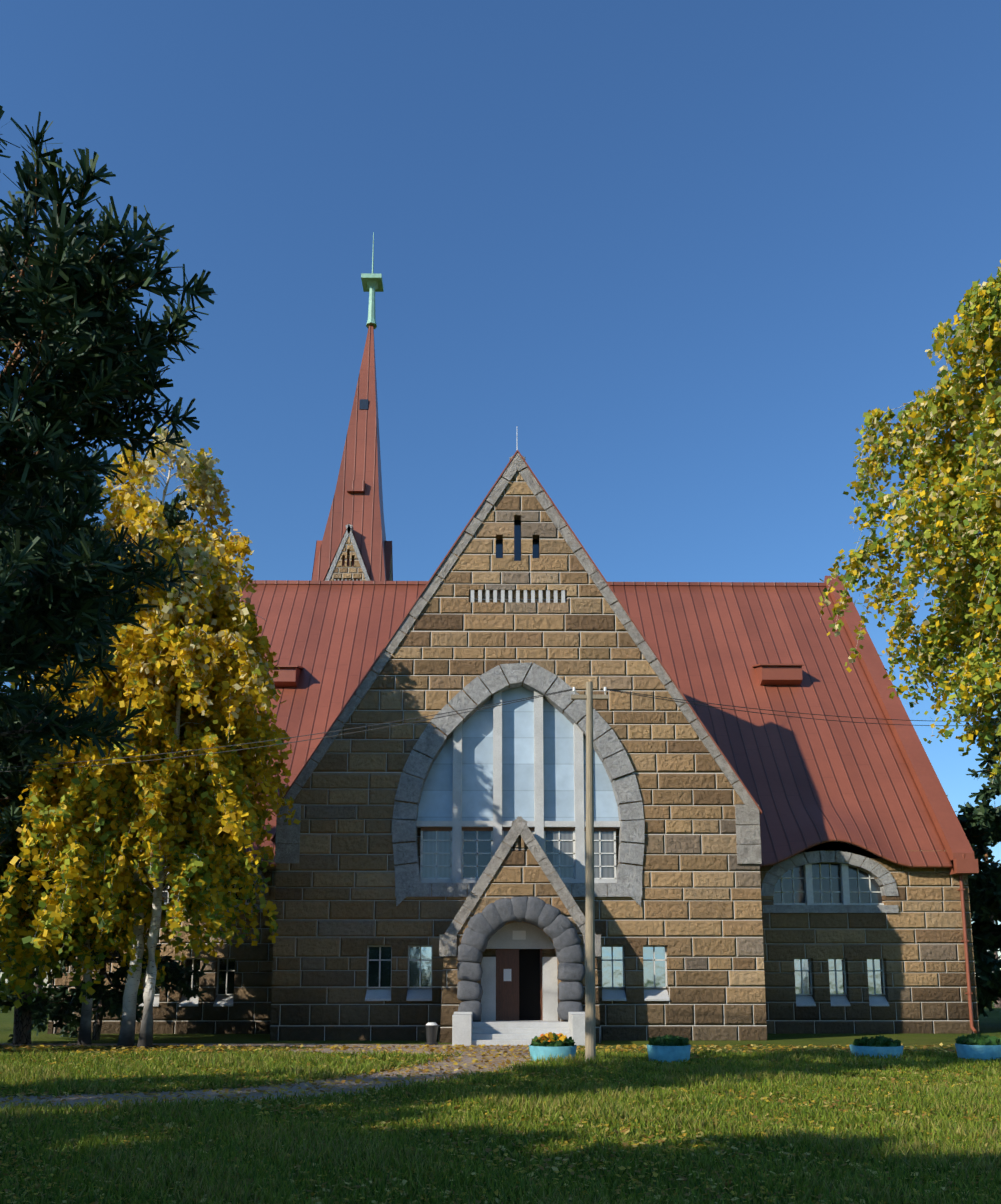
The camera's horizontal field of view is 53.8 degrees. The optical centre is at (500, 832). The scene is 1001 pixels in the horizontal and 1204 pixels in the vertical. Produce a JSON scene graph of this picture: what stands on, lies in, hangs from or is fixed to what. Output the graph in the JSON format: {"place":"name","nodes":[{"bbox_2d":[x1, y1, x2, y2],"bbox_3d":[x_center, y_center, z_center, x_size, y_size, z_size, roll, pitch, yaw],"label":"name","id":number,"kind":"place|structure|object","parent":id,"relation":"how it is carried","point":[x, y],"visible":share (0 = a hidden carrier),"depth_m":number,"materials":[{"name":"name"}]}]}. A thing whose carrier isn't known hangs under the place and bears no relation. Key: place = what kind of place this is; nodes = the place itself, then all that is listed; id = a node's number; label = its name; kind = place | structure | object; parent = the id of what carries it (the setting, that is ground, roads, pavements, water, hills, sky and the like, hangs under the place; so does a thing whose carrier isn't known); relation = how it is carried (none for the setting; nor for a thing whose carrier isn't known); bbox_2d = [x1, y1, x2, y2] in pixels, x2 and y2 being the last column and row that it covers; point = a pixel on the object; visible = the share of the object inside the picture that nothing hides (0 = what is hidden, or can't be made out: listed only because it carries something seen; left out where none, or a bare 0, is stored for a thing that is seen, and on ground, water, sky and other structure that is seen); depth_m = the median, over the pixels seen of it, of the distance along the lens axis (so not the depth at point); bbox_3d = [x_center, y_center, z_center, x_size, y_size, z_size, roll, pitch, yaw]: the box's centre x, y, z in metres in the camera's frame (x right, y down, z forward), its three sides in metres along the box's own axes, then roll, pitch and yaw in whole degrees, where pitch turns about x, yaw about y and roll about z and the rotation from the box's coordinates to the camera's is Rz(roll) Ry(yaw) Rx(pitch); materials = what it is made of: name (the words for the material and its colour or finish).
{"place":"outdoors","nodes":[
{"label":"outdoors","id":0,"kind":"place"},
{"bbox_2d":[0,948,50,992],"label":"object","id":1,"kind":"object","parent":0,"point":[9,958],"depth_m":71.40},
{"bbox_2d":[0,453,134,905],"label":"pine","id":2,"kind":"object","parent":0,"point":[13,824],"depth_m":28.51,"materials":[{"name":"green plant"}]},
{"bbox_2d":[0,670,185,1044],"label":"birch","id":3,"kind":"object","parent":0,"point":[18,953],"depth_m":29.14,"materials":[{"name":"plant"}]},
{"bbox_2d":[0,451,212,1044],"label":"pine","id":4,"kind":"object","parent":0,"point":[14,780],"depth_m":29.22,"materials":[{"name":"green plant"}]},
{"bbox_2d":[0,105,217,784],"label":"pine","id":5,"kind":"object","parent":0,"point":[104,376],"depth_m":12.35,"materials":[{"name":"green plant"}]},
{"bbox_2d":[0,1043,528,1049],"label":"path","id":6,"kind":"structure","parent":0,"point":[259,1044],"depth_m":30.23,"materials":[{"name":"grey gravel"}]},
{"bbox_2d":[425,1025,438,1044],"bbox_3d":[-2.106,6.211,30.165,0.417,0.600,0.417,0,-9,-1],"label":"litter urn","id":7,"kind":"object","parent":6,"relation":"on","point":[431,1034],"visible":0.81,"depth_m":30.02,"materials":[{"name":"grey metal"}]},
{"bbox_2d":[426,1022,437,1024],"bbox_3d":[-2.106,5.875,30.218,0.397,0.080,0.397,0,-9,-1],"label":"trash can lid","id":8,"kind":"object","parent":7,"relation":"on","point":[431,1023],"visible":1,"depth_m":30.11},
{"bbox_2d":[329,536,391,580],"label":"gable wall","id":9,"kind":"structure","parent":0,"point":[350,571],"depth_m":55.53,"materials":[{"name":"brown stone"}]},
{"bbox_2d":[325,524,369,580],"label":"gable trim","id":10,"kind":"structure","parent":9,"relation":"attached to","point":[349,527],"depth_m":55.59,"materials":[{"name":"grey stone"}]},
{"bbox_2d":[311,325,392,580],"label":"church spire","id":11,"kind":"structure","parent":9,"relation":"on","point":[357,502],"depth_m":57.23,"materials":[{"name":"red metal"}]},
{"bbox_2d":[359,399,367,409],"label":"church spire window","id":12,"kind":"structure","parent":11,"relation":"attached to","point":[363,404],"depth_m":58.65,"materials":[{"name":"black glass"}]},
{"bbox_2d":[361,232,383,328],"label":"spire finial","id":13,"kind":"object","parent":11,"relation":"on","point":[372,283],"visible":0.98,"depth_m":60.39,"materials":[{"name":"green metal"}]},
{"bbox_2d":[0,991,1000,1203],"bbox_3d":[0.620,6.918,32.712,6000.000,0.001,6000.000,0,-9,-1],"label":"ground","id":14,"kind":"structure","parent":0,"point":[990,1025],"depth_m":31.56,"materials":[{"name":"green plant"}]},
{"bbox_2d":[0,884,211,1042],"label":"bush","id":15,"kind":"object","parent":14,"relation":"on","point":[111,1000],"depth_m":32.39,"materials":[{"name":"green plant"}]},
{"bbox_2d":[9,420,280,1047],"bbox_3d":[-10.932,-3.424,31.069,7.581,19.948,8.875,0,-9,-1],"label":"birch","id":16,"kind":"object","parent":14,"relation":"on","point":[158,720],"depth_m":29.58,"materials":[{"name":"yellow plant"}]},
{"bbox_2d":[0,538,300,1047],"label":"birch","id":17,"kind":"object","parent":14,"relation":"on","point":[154,792],"depth_m":28.51,"materials":[{"name":"yellow plant"}]},
{"bbox_2d":[0,1054,530,1109],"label":"path to door","id":18,"kind":"structure","parent":14,"relation":"on","point":[467,1059],"depth_m":17.04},
{"bbox_2d":[280,1047,529,1055],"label":"forecourt gravel","id":19,"kind":"structure","parent":14,"relation":"on","point":[404,1049],"depth_m":26.94,"materials":[{"name":"grey gravel"}]},
{"bbox_2d":[0,1043,1000,1203],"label":"fallen leaves","id":20,"kind":"object","parent":14,"relation":"on","point":[358,1081],"visible":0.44,"depth_m":14.06,"materials":[{"name":"yellow plant"}]},
{"bbox_2d":[452,1012,584,1045],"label":"church steps","id":21,"kind":"structure","parent":14,"relation":"on","point":[467,1030],"depth_m":30.16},
{"bbox_2d":[571,682,607,1060],"bbox_3d":[2.175,0.831,23.363,0.900,9.100,0.250,0,-9,-1],"label":"utility pole","id":22,"kind":"object","parent":14,"relation":"on","point":[589,697],"visible":0.96,"depth_m":23.22,"materials":[{"name":"grey wood"}]},
{"bbox_2d":[0,689,999,771],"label":"pole wires","id":23,"kind":"object","parent":22,"relation":"on","point":[466,712],"visible":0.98,"depth_m":25.99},
{"bbox_2d":[529,1043,1000,1062],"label":"flower planters","id":24,"kind":"object","parent":14,"relation":"on","point":[673,1053],"visible":0.6,"depth_m":23.35,"materials":[{"name":"paint"}]},
{"bbox_2d":[949,655,1000,1016],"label":"tree","id":25,"kind":"object","parent":14,"relation":"on","point":[985,905],"depth_m":42.38,"materials":[{"name":"green plant"}]},
{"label":"tree wood","id":26,"kind":"object","parent":14,"relation":"on","visible":0},
{"bbox_2d":[947,795,1000,998],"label":"tree","id":27,"kind":"object","parent":26,"relation":"attached to","point":[992,961],"depth_m":71.75,"materials":[{"name":"green plant"}]},
{"bbox_2d":[0,0,1000,987],"label":"sky","id":28,"kind":"structure","parent":0,"point":[677,253],"materials":[{"name":"blue"}]},
{"bbox_2d":[47,850,978,1033],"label":"church transept walls","id":29,"kind":"structure","parent":0,"point":[915,943],"depth_m":38.09,"materials":[{"name":"brown stone"}]},
{"bbox_2d":[163,863,883,904],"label":"church arch frames","id":30,"kind":"structure","parent":29,"relation":"in","point":[845,891],"depth_m":38.86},
{"bbox_2d":[151,863,881,902],"bbox_3d":[0.569,2.059,38.913,29.000,1.700,0.010,0,-9,-1],"label":"arched window glass","id":31,"kind":"object","parent":30,"relation":"in","point":[798,872],"visible":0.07,"depth_m":39.01,"materials":[{"name":"glass"}]},
{"bbox_2d":[169,584,952,867],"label":"roof","id":32,"kind":"structure","parent":29,"relation":"on","point":[809,783],"depth_m":46.14,"materials":[{"name":"red metal"}]},
{"bbox_2d":[238,580,825,585],"bbox_3d":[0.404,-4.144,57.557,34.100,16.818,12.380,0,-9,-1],"label":"roof ridge","id":33,"kind":"structure","parent":32,"relation":"on","point":[609,583],"depth_m":52.81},
{"bbox_2d":[146,851,898,912],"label":"church wing arch stones","id":34,"kind":"object","parent":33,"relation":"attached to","point":[838,857],"visible":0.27,"depth_m":38.62,"materials":[{"name":"grey stone"}]},
{"bbox_2d":[824,576,978,874],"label":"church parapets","id":35,"kind":"object","parent":33,"relation":"on","point":[951,833],"visible":0.31,"depth_m":42.76,"materials":[{"name":"red metal"}]},
{"bbox_2d":[268,664,804,686],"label":"roof vents","id":36,"kind":"object","parent":32,"relation":"on","point":[767,674],"visible":0.75,"depth_m":46.27,"materials":[{"name":"red metal"}]},
{"bbox_2d":[797,842,881,858],"bbox_3d":[0.569,0.524,39.191,31.000,1.138,0.800,0,-9,-1],"label":"roof eave","id":37,"kind":"object","parent":32,"relation":"on","point":[832,846],"depth_m":38.89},
{"bbox_2d":[958,854,976,1032],"bbox_3d":[18.024,4.282,38.076,0.277,6.833,0.558,0,-9,-1],"label":"downspout","id":38,"kind":"object","parent":29,"relation":"attached to","point":[965,940],"visible":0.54,"depth_m":38.10,"materials":[{"name":"metal"}]},
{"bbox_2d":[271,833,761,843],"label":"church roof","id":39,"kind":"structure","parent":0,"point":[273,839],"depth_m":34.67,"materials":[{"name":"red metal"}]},
{"bbox_2d":[270,468,766,1040],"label":"church wall","id":40,"kind":"structure","parent":0,"point":[696,914],"depth_m":33.78,"materials":[{"name":"brown stone"}]},
{"bbox_2d":[139,988,888,1005],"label":"window sills","id":41,"kind":"structure","parent":40,"relation":"attached to","point":[425,994],"depth_m":33.31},
{"bbox_2d":[440,835,600,1042],"bbox_3d":[0.626,3.208,32.616,5.140,7.300,1.350,0,-9,-1],"label":"church porch","id":42,"kind":"object","parent":40,"relation":"attached to","point":[519,873],"visible":0.27,"depth_m":32.11,"materials":[{"name":"stone"}]},
{"bbox_2d":[439,816,600,957],"bbox_3d":[0.626,1.845,32.793,5.220,4.588,1.428,0,-9,-1],"label":"portal gable coping","id":43,"kind":"object","parent":42,"relation":"on","point":[448,938],"visible":0.73,"depth_m":32.09,"materials":[{"name":"grey stone"}]},
{"bbox_2d":[481,922,559,1021],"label":"entrance recess wall","id":44,"kind":"structure","parent":42,"relation":"in","point":[536,938],"depth_m":32.78,"materials":[{"name":"white paint"}]},
{"bbox_2d":[496,949,542,1020],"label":"church door","id":45,"kind":"structure","parent":44,"relation":"in","point":[507,1000],"depth_m":32.89,"materials":[{"name":"brown wood"}]},
{"bbox_2d":[504,931,525,980],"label":"signs","id":46,"kind":"object","parent":45,"relation":"attached to","point":[519,935],"visible":1,"depth_m":32.92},
{"bbox_2d":[457,896,584,1021],"bbox_3d":[0.645,4.384,31.726,4.190,4.667,0.576,0,-9,-1],"label":"stone door arch","id":47,"kind":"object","parent":42,"relation":"attached to","point":[492,919],"visible":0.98,"depth_m":31.60,"materials":[{"name":"grey stone"}]},
{"bbox_2d":[818,260,1000,782],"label":"birch","id":48,"kind":"object","parent":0,"point":[955,469],"depth_m":28.32,"materials":[{"name":"yellow plant"}]},
{"bbox_2d":[958,802,1000,1007],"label":"tree","id":49,"kind":"object","parent":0,"point":[968,805],"depth_m":89.99,"materials":[{"name":"green plant"}]},
{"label":"church front","id":50,"kind":"object","parent":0,"visible":0},
{"bbox_2d":[143,945,884,994],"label":"windows","id":51,"kind":"structure","parent":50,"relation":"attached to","point":[414,972],"depth_m":33.48,"materials":[{"name":"glass"}]},
{"bbox_2d":[496,520,538,560],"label":"narrow windows","id":52,"kind":"structure","parent":50,"relation":"attached to","point":[517,543],"depth_m":35.86,"materials":[{"name":"blue glass"}]},
{"bbox_2d":[471,590,564,602],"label":"church gable colonnettes","id":53,"kind":"object","parent":50,"relation":"attached to","point":[518,596],"visible":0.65,"depth_m":35.16,"materials":[{"name":"stone"}]},
{"bbox_2d":[274,449,761,863],"bbox_3d":[0.616,-6.299,35.226,16.580,15.071,1.008,0,-9,-1],"label":"gable coping","id":54,"kind":"object","parent":50,"relation":"attached to","point":[287,840],"visible":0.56,"depth_m":34.59,"materials":[{"name":"grey stone"}]},
{"bbox_2d":[392,662,644,906],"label":"stone arch","id":55,"kind":"structure","parent":50,"relation":"attached to","point":[431,741],"depth_m":34.03,"materials":[{"name":"grey stone"}]},
{"bbox_2d":[416,690,620,883],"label":"church window mullions","id":56,"kind":"object","parent":55,"relation":"in","point":[539,824],"visible":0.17,"depth_m":34.11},
{"bbox_2d":[417,687,618,820],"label":"arched window panes","id":57,"kind":"structure","parent":56,"relation":"in","point":[436,802],"depth_m":34.62,"materials":[{"name":"glass"}]},
{"bbox_2d":[420,831,615,878],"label":"window muntins","id":58,"kind":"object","parent":56,"relation":"in","point":[491,853],"depth_m":34.05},
{"bbox_2d":[422,831,613,877],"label":"window panes","id":59,"kind":"structure","parent":58,"relation":"in","point":[485,859],"depth_m":34.09,"materials":[{"name":"glass"}]},
{"bbox_2d":[421,827,615,830],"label":"church window top rails","id":60,"kind":"object","parent":56,"relation":"attached to","point":[491,829],"visible":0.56,"depth_m":34.17,"materials":[{"name":"grey"}]},
{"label":"planter soil","id":61,"kind":"structure","parent":0,"visible":0},
{"bbox_2d":[530,1032,1000,1046],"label":"planter plants","id":62,"kind":"object","parent":61,"relation":"on","point":[549,1039],"visible":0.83,"depth_m":23.56,"materials":[{"name":"green plant"}]}
]}

